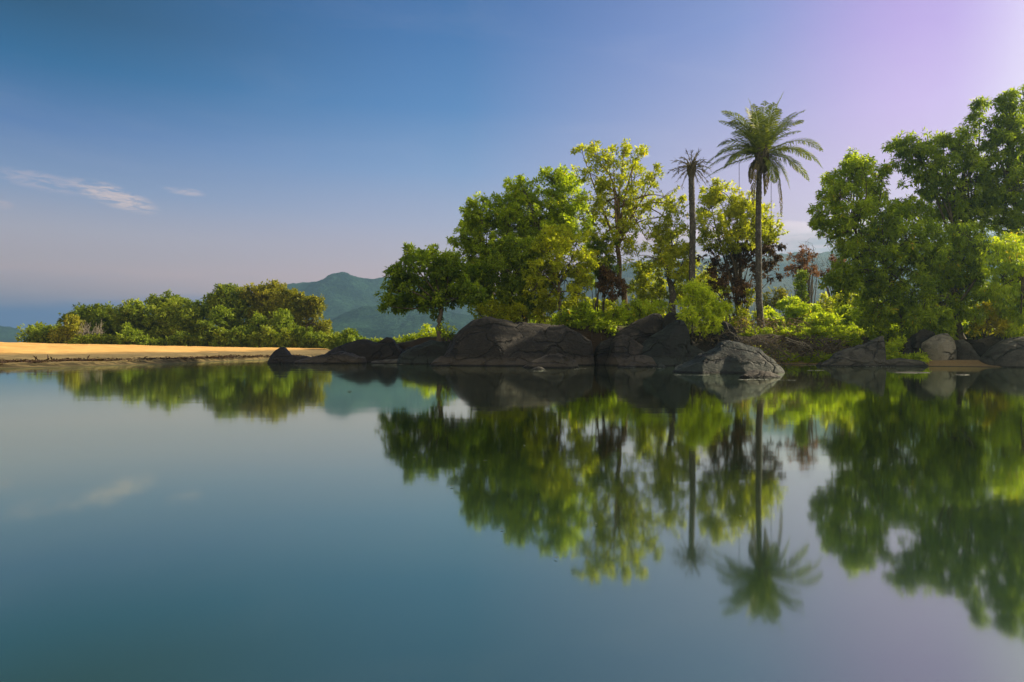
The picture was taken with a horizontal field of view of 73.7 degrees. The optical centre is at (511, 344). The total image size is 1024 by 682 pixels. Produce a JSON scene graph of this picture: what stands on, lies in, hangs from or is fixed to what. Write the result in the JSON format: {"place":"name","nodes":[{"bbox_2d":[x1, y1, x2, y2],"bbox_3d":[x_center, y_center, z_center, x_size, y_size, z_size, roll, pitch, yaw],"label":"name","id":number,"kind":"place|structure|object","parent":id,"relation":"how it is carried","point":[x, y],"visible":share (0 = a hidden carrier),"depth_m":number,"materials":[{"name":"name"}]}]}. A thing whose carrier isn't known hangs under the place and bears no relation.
{"place":"outdoors","nodes":[
{"label":"outdoors","id":0,"kind":"place"},
{"bbox_2d":[0,326,27,342],"bbox_3d":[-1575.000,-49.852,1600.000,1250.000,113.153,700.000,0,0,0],"label":"hill","id":1,"kind":"structure","parent":0,"point":[7,334],"depth_m":1578.34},
{"bbox_2d":[0,342,329,367],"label":"sandbank","id":2,"kind":"structure","parent":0,"point":[19,350],"depth_m":49.19,"materials":[{"name":"sand"}]},
{"bbox_2d":[29,325,56,342],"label":"tree","id":3,"kind":"object","parent":2,"relation":"on","point":[39,335],"visible":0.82,"depth_m":93.65,"materials":[{"name":"green plant"}]},
{"bbox_2d":[46,313,84,343],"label":"tree","id":4,"kind":"object","parent":2,"relation":"on","point":[63,334],"visible":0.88,"depth_m":93.62,"materials":[{"name":"green plant"}]},
{"bbox_2d":[57,302,112,340],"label":"tree","id":5,"kind":"object","parent":2,"relation":"on","point":[91,315],"visible":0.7,"depth_m":98.12,"materials":[{"name":"green plant"}]},
{"bbox_2d":[68,332,102,343],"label":"shrub","id":6,"kind":"object","parent":2,"relation":"on","point":[87,339],"visible":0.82,"depth_m":91.26,"materials":[{"name":"green plant"}]},
{"bbox_2d":[93,301,123,334],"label":"tree","id":7,"kind":"object","parent":2,"relation":"on","point":[96,305],"visible":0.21,"depth_m":99.95,"materials":[{"name":"green plant"}]},
{"bbox_2d":[95,333,127,344],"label":"shrub","id":8,"kind":"object","parent":2,"relation":"on","point":[106,339],"visible":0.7,"depth_m":91.32,"materials":[{"name":"green plant"}]},
{"bbox_2d":[113,322,143,344],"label":"shrub","id":9,"kind":"object","parent":2,"relation":"on","point":[130,337],"visible":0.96,"depth_m":91.42,"materials":[{"name":"green plant"}]},
{"bbox_2d":[105,298,153,344],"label":"tree","id":10,"kind":"object","parent":2,"relation":"on","point":[132,311],"visible":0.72,"depth_m":97.89,"materials":[{"name":"green plant"}]},
{"bbox_2d":[134,334,166,345],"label":"shrub","id":11,"kind":"object","parent":2,"relation":"on","point":[156,342],"visible":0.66,"depth_m":91.77,"materials":[{"name":"green plant"}]},
{"bbox_2d":[0,354,301,364],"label":"drift litter","id":12,"kind":"object","parent":2,"relation":"on","point":[2,361],"visible":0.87,"depth_m":35.68,"materials":[{"name":"brown plant"}]},
{"bbox_2d":[144,289,191,314],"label":"tree","id":13,"kind":"object","parent":2,"relation":"on","point":[150,300],"visible":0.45,"depth_m":103.25,"materials":[{"name":"green plant"}]},
{"bbox_2d":[141,297,203,339],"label":"tree","id":14,"kind":"object","parent":2,"relation":"on","point":[172,318],"visible":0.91,"depth_m":97.93,"materials":[{"name":"green plant"}]},
{"bbox_2d":[164,330,196,345],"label":"shrub","id":15,"kind":"object","parent":2,"relation":"on","point":[177,340],"visible":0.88,"depth_m":91.70,"materials":[{"name":"green plant"}]},
{"bbox_2d":[192,320,219,345],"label":"shrub","id":16,"kind":"object","parent":2,"relation":"on","point":[205,328],"visible":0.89,"depth_m":91.54,"materials":[{"name":"green plant"}]},
{"bbox_2d":[14,321,402,348],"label":"undergrowth","id":17,"kind":"object","parent":2,"relation":"on","point":[30,329],"visible":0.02,"depth_m":103.11,"materials":[{"name":"green plant"}]},
{"bbox_2d":[208,327,232,346],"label":"shrub","id":18,"kind":"object","parent":2,"relation":"on","point":[221,341],"visible":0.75,"depth_m":91.52,"materials":[{"name":"green plant"}]},
{"bbox_2d":[208,304,237,334],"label":"tree","id":19,"kind":"object","parent":2,"relation":"on","point":[223,316],"visible":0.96,"depth_m":95.95,"materials":[{"name":"green plant"}]},
{"bbox_2d":[200,283,253,330],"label":"tree","id":20,"kind":"object","parent":2,"relation":"on","point":[226,296],"visible":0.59,"depth_m":99.80,"materials":[{"name":"green plant"}]},
{"bbox_2d":[226,325,252,346],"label":"shrub","id":21,"kind":"object","parent":2,"relation":"on","point":[238,338],"visible":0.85,"depth_m":91.38,"materials":[{"name":"green plant"}]},
{"bbox_2d":[244,331,262,347],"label":"shrub","id":22,"kind":"object","parent":2,"relation":"on","point":[252,341],"visible":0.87,"depth_m":91.33,"materials":[{"name":"green plant"}]},
{"bbox_2d":[247,311,269,335],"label":"tree","id":23,"kind":"object","parent":2,"relation":"on","point":[257,319],"visible":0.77,"depth_m":94.21,"materials":[{"name":"green plant"}]},
{"bbox_2d":[236,278,286,328],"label":"tree","id":24,"kind":"object","parent":2,"relation":"on","point":[265,298],"visible":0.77,"depth_m":99.95,"materials":[{"name":"green plant"}]},
{"bbox_2d":[255,324,283,347],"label":"shrub","id":25,"kind":"object","parent":2,"relation":"on","point":[271,337],"visible":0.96,"depth_m":91.23,"materials":[{"name":"green plant"}]},
{"bbox_2d":[267,308,297,337],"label":"tree","id":26,"kind":"object","parent":2,"relation":"on","point":[281,318],"visible":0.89,"depth_m":93.86,"materials":[{"name":"green plant"}]},
{"bbox_2d":[274,327,299,347],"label":"shrub","id":27,"kind":"object","parent":2,"relation":"on","point":[287,341],"visible":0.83,"depth_m":91.66,"materials":[{"name":"green plant"}]},
{"bbox_2d":[272,284,331,334],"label":"tree","id":28,"kind":"object","parent":2,"relation":"on","point":[301,306],"visible":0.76,"depth_m":98.03,"materials":[{"name":"green plant"}]},
{"bbox_2d":[290,324,320,347],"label":"shrub","id":29,"kind":"object","parent":2,"relation":"on","point":[303,335],"visible":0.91,"depth_m":91.45,"materials":[{"name":"green plant"}]},
{"bbox_2d":[204,272,495,326],"bbox_3d":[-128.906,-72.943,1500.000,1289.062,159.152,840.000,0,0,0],"label":"hill","id":30,"kind":"structure","parent":0,"point":[343,292],"depth_m":1343.52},
{"bbox_2d":[331,306,473,339],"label":"hill","id":31,"kind":"structure","parent":0,"point":[368,321],"depth_m":937.89,"materials":[{"name":"plant"}]},
{"bbox_2d":[0,360,1023,681],"bbox_3d":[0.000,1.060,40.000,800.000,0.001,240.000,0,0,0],"label":"water","id":32,"kind":"structure","parent":0,"point":[254,520],"depth_m":4.01,"materials":[{"name":"liquid"}]},
{"bbox_2d":[267,347,308,362],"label":"boulder","id":33,"kind":"object","parent":32,"relation":"in","point":[282,355],"visible":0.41,"depth_m":38.53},
{"bbox_2d":[294,351,366,363],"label":"boulder","id":34,"kind":"object","parent":32,"relation":"in","point":[342,357],"visible":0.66,"depth_m":37.53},
{"bbox_2d":[444,316,594,365],"bbox_3d":[0.183,0.194,35.210,8.115,3.340,5.280,0,0,0],"label":"boulder","id":35,"kind":"object","parent":32,"relation":"in","point":[488,341],"visible":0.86,"depth_m":33.92,"materials":[{"name":"stone"}]},
{"bbox_2d":[522,353,578,367],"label":"rock","id":36,"kind":"object","parent":32,"relation":"in","point":[557,360],"visible":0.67,"depth_m":30.68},
{"bbox_2d":[624,355,656,366],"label":"rock","id":37,"kind":"object","parent":32,"relation":"in","point":[641,361],"visible":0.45,"depth_m":32.10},
{"bbox_2d":[672,340,784,372],"bbox_3d":[8.193,0.840,26.159,4.312,1.997,3.343,0,0,0],"label":"boulder","id":38,"kind":"object","parent":32,"relation":"in","point":[727,356],"visible":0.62,"depth_m":25.36,"materials":[{"name":"stone"}]},
{"bbox_2d":[740,370,781,377],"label":"rock","id":39,"kind":"object","parent":32,"relation":"in","point":[757,374],"visible":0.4,"depth_m":21.65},
{"bbox_2d":[0,0,1023,329],"label":"sky","id":40,"kind":"structure","parent":0,"point":[183,147],"materials":[{"name":"blue"}]},
{"bbox_2d":[328,325,999,366],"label":"river bank","id":41,"kind":"structure","parent":0,"point":[596,337],"depth_m":37.36,"materials":[{"name":"soil"}]},
{"bbox_2d":[321,331,340,349],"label":"bush","id":42,"kind":"object","parent":41,"relation":"on","point":[330,343],"visible":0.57,"depth_m":81.39,"materials":[{"name":"green plant"}]},
{"bbox_2d":[333,327,365,346],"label":"bush","id":43,"kind":"object","parent":41,"relation":"on","point":[349,334],"visible":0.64,"depth_m":79.85,"materials":[{"name":"green plant"}]},
{"bbox_2d":[326,337,403,361],"bbox_3d":[-8.905,0.733,41.469,5.766,2.328,3.902,0,0,0],"label":"boulder","id":44,"kind":"object","parent":41,"relation":"on","point":[387,348],"visible":0.4,"depth_m":40.28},
{"bbox_2d":[401,323,442,341],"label":"bush","id":45,"kind":"object","parent":41,"relation":"on","point":[425,329],"visible":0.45,"depth_m":43.79,"materials":[{"name":"green plant"}]},
{"bbox_2d":[396,340,450,363],"bbox_3d":[-3.716,0.735,37.928,5.375,2.167,3.600,0,0,0],"label":"boulder","id":46,"kind":"object","parent":41,"relation":"on","point":[429,352],"visible":0.35,"depth_m":36.79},
{"bbox_2d":[435,321,457,341],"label":"bush","id":47,"kind":"object","parent":46,"relation":"on","point":[449,334],"visible":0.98,"depth_m":36.72,"materials":[{"name":"green plant"}]},
{"bbox_2d":[373,242,489,340],"bbox_3d":[-4.589,-2.522,39.554,6.771,7.036,4.454,0,0,0],"label":"tree","id":48,"kind":"object","parent":41,"relation":"on","point":[444,271],"visible":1,"depth_m":39.04,"materials":[{"name":"green plant"}]},
{"bbox_2d":[445,191,532,317],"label":"tree","id":49,"kind":"object","parent":41,"relation":"on","point":[476,224],"visible":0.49,"depth_m":42.45,"materials":[{"name":"green plant"}]},
{"bbox_2d":[469,297,529,322],"bbox_3d":[-0.744,-1.779,40.345,3.611,2.084,2.039,0,0,0],"label":"bush","id":50,"kind":"object","parent":41,"relation":"on","point":[491,311],"visible":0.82,"depth_m":39.87,"materials":[{"name":"green plant"}]},
{"bbox_2d":[476,230,556,322],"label":"tree","id":51,"kind":"object","parent":41,"relation":"on","point":[514,257],"visible":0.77,"depth_m":40.40,"materials":[{"name":"green plant"}]},
{"bbox_2d":[491,163,597,323],"bbox_3d":[1.962,-6.233,44.293,7.262,10.555,4.815,0,0,0],"label":"tree","id":52,"kind":"object","parent":41,"relation":"on","point":[519,195],"visible":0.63,"depth_m":43.29,"materials":[{"name":"green plant"}]},
{"bbox_2d":[528,297,564,323],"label":"bush","id":53,"kind":"object","parent":41,"relation":"on","point":[538,311],"visible":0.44,"depth_m":40.87,"materials":[{"name":"green plant"}]},
{"bbox_2d":[521,222,609,324],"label":"tree","id":54,"kind":"object","parent":41,"relation":"on","point":[586,259],"visible":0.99,"depth_m":39.21,"materials":[{"name":"green plant"}]},
{"bbox_2d":[555,300,599,326],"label":"bush","id":55,"kind":"object","parent":41,"relation":"on","point":[568,315],"visible":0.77,"depth_m":38.12,"materials":[{"name":"green plant"}]},
{"bbox_2d":[568,231,620,312],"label":"tree","id":56,"kind":"object","parent":41,"relation":"on","point":[595,244],"visible":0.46,"depth_m":41.20,"materials":[{"name":"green plant"}]},
{"bbox_2d":[570,306,618,340],"bbox_3d":[4.580,-1.159,37.569,2.775,1.933,1.706,0,0,0],"label":"bush","id":57,"kind":"object","parent":41,"relation":"on","point":[596,323],"visible":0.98,"depth_m":37.30,"materials":[{"name":"green plant"}]},
{"bbox_2d":[594,338,612,364],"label":"boulder","id":58,"kind":"object","parent":41,"relation":"on","point":[601,353],"visible":0.47,"depth_m":35.09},
{"bbox_2d":[594,263,630,309],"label":"tree","id":59,"kind":"object","parent":41,"relation":"on","point":[606,277],"visible":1,"depth_m":40.33,"materials":[{"name":"brown plant"}]},
{"bbox_2d":[600,300,638,325],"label":"bush","id":60,"kind":"object","parent":41,"relation":"on","point":[620,316],"visible":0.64,"depth_m":39.42,"materials":[{"name":"green plant"}]},
{"bbox_2d":[605,335,642,365],"bbox_3d":[5.740,0.560,34.715,2.210,2.095,2.548,0,0,0],"label":"boulder","id":61,"kind":"object","parent":41,"relation":"on","point":[623,348],"visible":0.66,"depth_m":34.18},
{"bbox_2d":[570,137,688,324],"bbox_3d":[7.237,-6.833,42.044,7.398,11.859,4.645,0,0,0],"label":"tree","id":62,"kind":"object","parent":41,"relation":"on","point":[624,220],"visible":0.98,"depth_m":41.33,"materials":[{"name":"green plant"}]},
{"bbox_2d":[612,313,662,344],"bbox_3d":[6.853,-0.421,36.598,3.469,2.487,2.769,0,0,0],"label":"boulder","id":63,"kind":"object","parent":41,"relation":"on","point":[641,331],"visible":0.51,"depth_m":35.97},
{"bbox_2d":[627,260,669,318],"bbox_3d":[9.009,-3.265,45.154,3.578,4.732,2.963,0,0,0],"label":"bush","id":64,"kind":"object","parent":41,"relation":"on","point":[643,283],"visible":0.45,"depth_m":44.88,"materials":[{"name":"green plant"}]},
{"bbox_2d":[625,297,672,320],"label":"bush","id":65,"kind":"object","parent":41,"relation":"on","point":[643,308],"visible":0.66,"depth_m":40.77,"materials":[{"name":"green plant"}]},
{"bbox_2d":[642,320,690,365],"bbox_3d":[7.596,0.194,34.681,3.081,2.888,3.090,0,0,0],"label":"boulder","id":66,"kind":"object","parent":41,"relation":"on","point":[668,345],"visible":0.65,"depth_m":33.92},
{"bbox_2d":[641,211,696,312],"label":"tree","id":67,"kind":"object","parent":41,"relation":"on","point":[668,252],"visible":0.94,"depth_m":41.59,"materials":[{"name":"green plant"}]},
{"bbox_2d":[660,312,677,330],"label":"boulder","id":68,"kind":"object","parent":41,"relation":"on","point":[669,318],"visible":0.3,"depth_m":36.22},
{"bbox_2d":[674,268,701,308],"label":"bush","id":69,"kind":"object","parent":41,"relation":"on","point":[678,291],"visible":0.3,"depth_m":44.06,"materials":[{"name":"green plant"}]},
{"bbox_2d":[667,148,712,326],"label":"palm tree","id":70,"kind":"object","parent":41,"relation":"on","point":[691,167],"visible":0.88,"depth_m":40.44,"materials":[{"name":"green plant"}]},
{"bbox_2d":[681,345,704,363],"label":"boulder","id":71,"kind":"object","parent":41,"relation":"on","point":[695,351],"visible":0.16,"depth_m":34.08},
{"bbox_2d":[688,250,723,320],"bbox_3d":[12.646,-3.362,44.947,3.024,5.553,2.894,0,0,0],"label":"bush","id":72,"kind":"object","parent":41,"relation":"on","point":[703,275],"visible":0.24,"depth_m":44.63,"materials":[{"name":"green plant"}]},
{"bbox_2d":[690,321,741,351],"bbox_3d":[10.693,0.154,36.640,3.298,2.931,3.417,0,0,0],"label":"boulder","id":73,"kind":"object","parent":41,"relation":"on","point":[700,345],"visible":0.27,"depth_m":35.88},
{"bbox_2d":[673,277,734,341],"bbox_3d":[9.992,-1.812,35.639,3.230,3.371,2.170,0,0,0],"label":"bush","id":74,"kind":"object","parent":73,"relation":"on","point":[707,306],"visible":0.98,"depth_m":35.35,"materials":[{"name":"green plant"}]},
{"bbox_2d":[690,329,764,346],"bbox_3d":[11.524,0.036,36.592,4.704,1.971,3.558,0,0,0],"label":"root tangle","id":75,"kind":"object","parent":73,"relation":"on","point":[710,338],"visible":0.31,"depth_m":35.59,"materials":[{"name":"brown plant"}]},
{"bbox_2d":[716,285,756,330],"bbox_3d":[13.717,-2.044,41.645,2.661,3.312,2.397,0,0,-37],"label":"bush","id":76,"kind":"object","parent":41,"relation":"on","point":[745,313],"visible":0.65,"depth_m":41.51,"materials":[{"name":"green plant"}]},
{"bbox_2d":[688,176,789,330],"bbox_3d":[13.960,-5.398,42.400,6.576,10.247,4.375,0,0,0],"label":"tree","id":77,"kind":"object","parent":41,"relation":"on","point":[741,230],"visible":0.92,"depth_m":42.03,"materials":[{"name":"green plant"}]},
{"bbox_2d":[703,92,822,328],"bbox_3d":[14.806,-7.663,40.042,7.413,14.414,3.512,0,0,0],"label":"palm tree","id":78,"kind":"object","parent":41,"relation":"on","point":[759,135],"visible":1,"depth_m":39.83,"materials":[{"name":"green plant"}]},
{"bbox_2d":[743,305,786,329],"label":"bush","id":79,"kind":"object","parent":41,"relation":"on","point":[770,312],"visible":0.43,"depth_m":43.84,"materials":[{"name":"green plant"}]},
{"bbox_2d":[528,307,1011,330],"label":"undergrowth","id":80,"kind":"object","parent":41,"relation":"on","point":[807,319],"visible":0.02,"depth_m":43.76,"materials":[{"name":"green plant"}]},
{"bbox_2d":[743,338,804,365],"bbox_3d":[12.501,0.555,34.267,4.278,1.787,3.684,0,0,0],"label":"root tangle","id":81,"kind":"object","parent":41,"relation":"on","point":[772,348],"visible":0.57,"depth_m":33.66,"materials":[{"name":"brown plant"}]},
{"bbox_2d":[733,315,814,338],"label":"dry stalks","id":82,"kind":"object","parent":41,"relation":"on","point":[772,325],"visible":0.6,"depth_m":38.18,"materials":[{"name":"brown plant"}]},
{"bbox_2d":[762,285,792,315],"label":"bush","id":83,"kind":"object","parent":41,"relation":"on","point":[781,292],"visible":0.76,"depth_m":51.57,"materials":[{"name":"green plant"}]},
{"bbox_2d":[776,294,812,325],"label":"bush","id":84,"kind":"object","parent":41,"relation":"on","point":[781,305],"visible":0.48,"depth_m":45.92,"materials":[{"name":"green plant"}]},
{"bbox_2d":[793,269,810,303],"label":"bush","id":85,"kind":"object","parent":41,"relation":"on","point":[801,287],"visible":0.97,"depth_m":53.04,"materials":[{"name":"green plant"}]},
{"bbox_2d":[784,239,823,306],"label":"dry tree","id":86,"kind":"object","parent":41,"relation":"on","point":[803,265],"visible":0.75,"depth_m":54.87,"materials":[{"name":"brown plant"}]},
{"bbox_2d":[784,301,828,326],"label":"bush","id":87,"kind":"object","parent":41,"relation":"on","point":[801,311],"visible":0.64,"depth_m":44.81,"materials":[{"name":"green plant"}]},
{"bbox_2d":[765,334,852,364],"bbox_3d":[15.860,0.276,35.683,5.193,1.621,2.528,0,0,-9],"label":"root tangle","id":88,"kind":"object","parent":41,"relation":"on","point":[829,347],"visible":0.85,"depth_m":35.58,"materials":[{"name":"brown plant"}]},
{"bbox_2d":[809,291,842,313],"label":"bush","id":89,"kind":"object","parent":41,"relation":"on","point":[826,304],"visible":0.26,"depth_m":46.62,"materials":[{"name":"green plant"}]},
{"bbox_2d":[805,310,848,327],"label":"bush","id":90,"kind":"object","parent":41,"relation":"on","point":[823,317],"visible":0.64,"depth_m":42.35,"materials":[{"name":"green plant"}]},
{"bbox_2d":[819,250,851,301],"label":"dry tree","id":91,"kind":"object","parent":41,"relation":"on","point":[828,269],"visible":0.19,"depth_m":53.64,"materials":[{"name":"brown plant"}]},
{"bbox_2d":[834,304,856,326],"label":"bush","id":92,"kind":"object","parent":41,"relation":"on","point":[846,310],"visible":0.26,"depth_m":43.73,"materials":[{"name":"green plant"}]},
{"bbox_2d":[806,146,895,332],"bbox_3d":[18.945,-5.591,38.046,5.940,11.349,3.938,0,0,-33],"label":"tree","id":93,"kind":"object","parent":41,"relation":"on","point":[856,170],"visible":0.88,"depth_m":37.59,"materials":[{"name":"green plant"}]},
{"bbox_2d":[820,336,885,365],"bbox_3d":[16.581,0.619,33.478,3.474,2.085,2.022,0,0,0],"label":"rock slab","id":94,"kind":"object","parent":41,"relation":"on","point":[872,352],"visible":0.66,"depth_m":32.96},
{"bbox_2d":[856,313,900,344],"bbox_3d":[20.775,-1.004,37.686,2.984,2.334,2.076,0,0,-17],"label":"bush","id":95,"kind":"object","parent":41,"relation":"on","point":[883,323],"visible":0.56,"depth_m":37.38,"materials":[{"name":"green plant"}]},
{"bbox_2d":[742,323,1023,363],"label":"ground cover","id":96,"kind":"object","parent":41,"relation":"on","point":[843,331],"visible":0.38,"depth_m":37.73,"materials":[{"name":"green plant"}]},
{"bbox_2d":[817,193,958,339],"bbox_3d":[20.430,-3.696,36.971,7.310,9.102,5.122,0,0,0],"label":"tree","id":97,"kind":"object","parent":41,"relation":"on","point":[875,284],"visible":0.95,"depth_m":36.38,"materials":[{"name":"green plant"}]},
{"bbox_2d":[885,334,907,356],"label":"bush","id":98,"kind":"object","parent":41,"relation":"on","point":[894,345],"visible":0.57,"depth_m":34.54,"materials":[{"name":"green plant"}]},
{"bbox_2d":[885,358,927,365],"bbox_3d":[18.495,1.200,33.385,3.730,1.055,1.557,0,0,0],"label":"rock ledge","id":99,"kind":"object","parent":41,"relation":"on","point":[900,362],"visible":0.31,"depth_m":32.98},
{"bbox_2d":[910,329,935,352],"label":"boulder","id":100,"kind":"object","parent":41,"relation":"on","point":[920,337],"visible":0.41,"depth_m":34.80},
{"bbox_2d":[921,333,956,359],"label":"boulder","id":101,"kind":"object","parent":41,"relation":"on","point":[942,346],"visible":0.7,"depth_m":33.78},
{"bbox_2d":[884,220,1006,340],"bbox_3d":[23.645,-2.885,36.822,6.955,7.815,4.397,0,0,0],"label":"tree","id":102,"kind":"object","parent":41,"relation":"on","point":[956,287],"visible":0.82,"depth_m":35.88,"materials":[{"name":"green plant"}]},
{"bbox_2d":[880,95,1023,260],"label":"tree","id":103,"kind":"object","parent":41,"relation":"on","point":[958,203],"visible":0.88,"depth_m":37.97,"materials":[{"name":"green plant"}]},
{"bbox_2d":[954,340,979,359],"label":"boulder","id":104,"kind":"object","parent":41,"relation":"on","point":[965,350],"visible":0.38,"depth_m":34.21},
{"bbox_2d":[964,333,1010,356],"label":"boulder","id":105,"kind":"object","parent":41,"relation":"on","point":[982,346],"visible":0.23,"depth_m":35.22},
{"bbox_2d":[965,301,1014,337],"bbox_3d":[25.231,-1.286,35.951,2.245,2.606,2.145,0,0,-23],"label":"bush","id":106,"kind":"object","parent":105,"relation":"on","point":[995,324],"visible":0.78,"depth_m":35.65,"materials":[{"name":"green plant"}]},
{"bbox_2d":[971,229,1023,338],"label":"tree","id":107,"kind":"object","parent":41,"relation":"on","point":[1010,288],"visible":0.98,"depth_m":34.30,"materials":[{"name":"green plant"}]},
{"bbox_2d":[978,84,1023,330],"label":"tree","id":108,"kind":"object","parent":41,"relation":"on","point":[1009,120],"visible":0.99,"depth_m":37.32,"materials":[{"name":"green plant"}]},
{"bbox_2d":[979,336,1023,367],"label":"boulder","id":109,"kind":"object","parent":41,"relation":"on","point":[1008,352],"visible":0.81,"depth_m":31.82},
{"bbox_2d":[477,235,1002,321],"bbox_3d":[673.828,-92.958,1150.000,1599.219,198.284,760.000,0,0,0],"label":"hill","id":110,"kind":"structure","parent":0,"point":[628,275],"depth_m":999.31,"materials":[{"name":"plant"}]},
{"bbox_2d":[621,279,1008,325],"bbox_3d":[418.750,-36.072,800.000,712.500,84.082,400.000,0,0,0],"label":"hill","id":111,"kind":"structure","parent":0,"point":[753,305],"depth_m":766.96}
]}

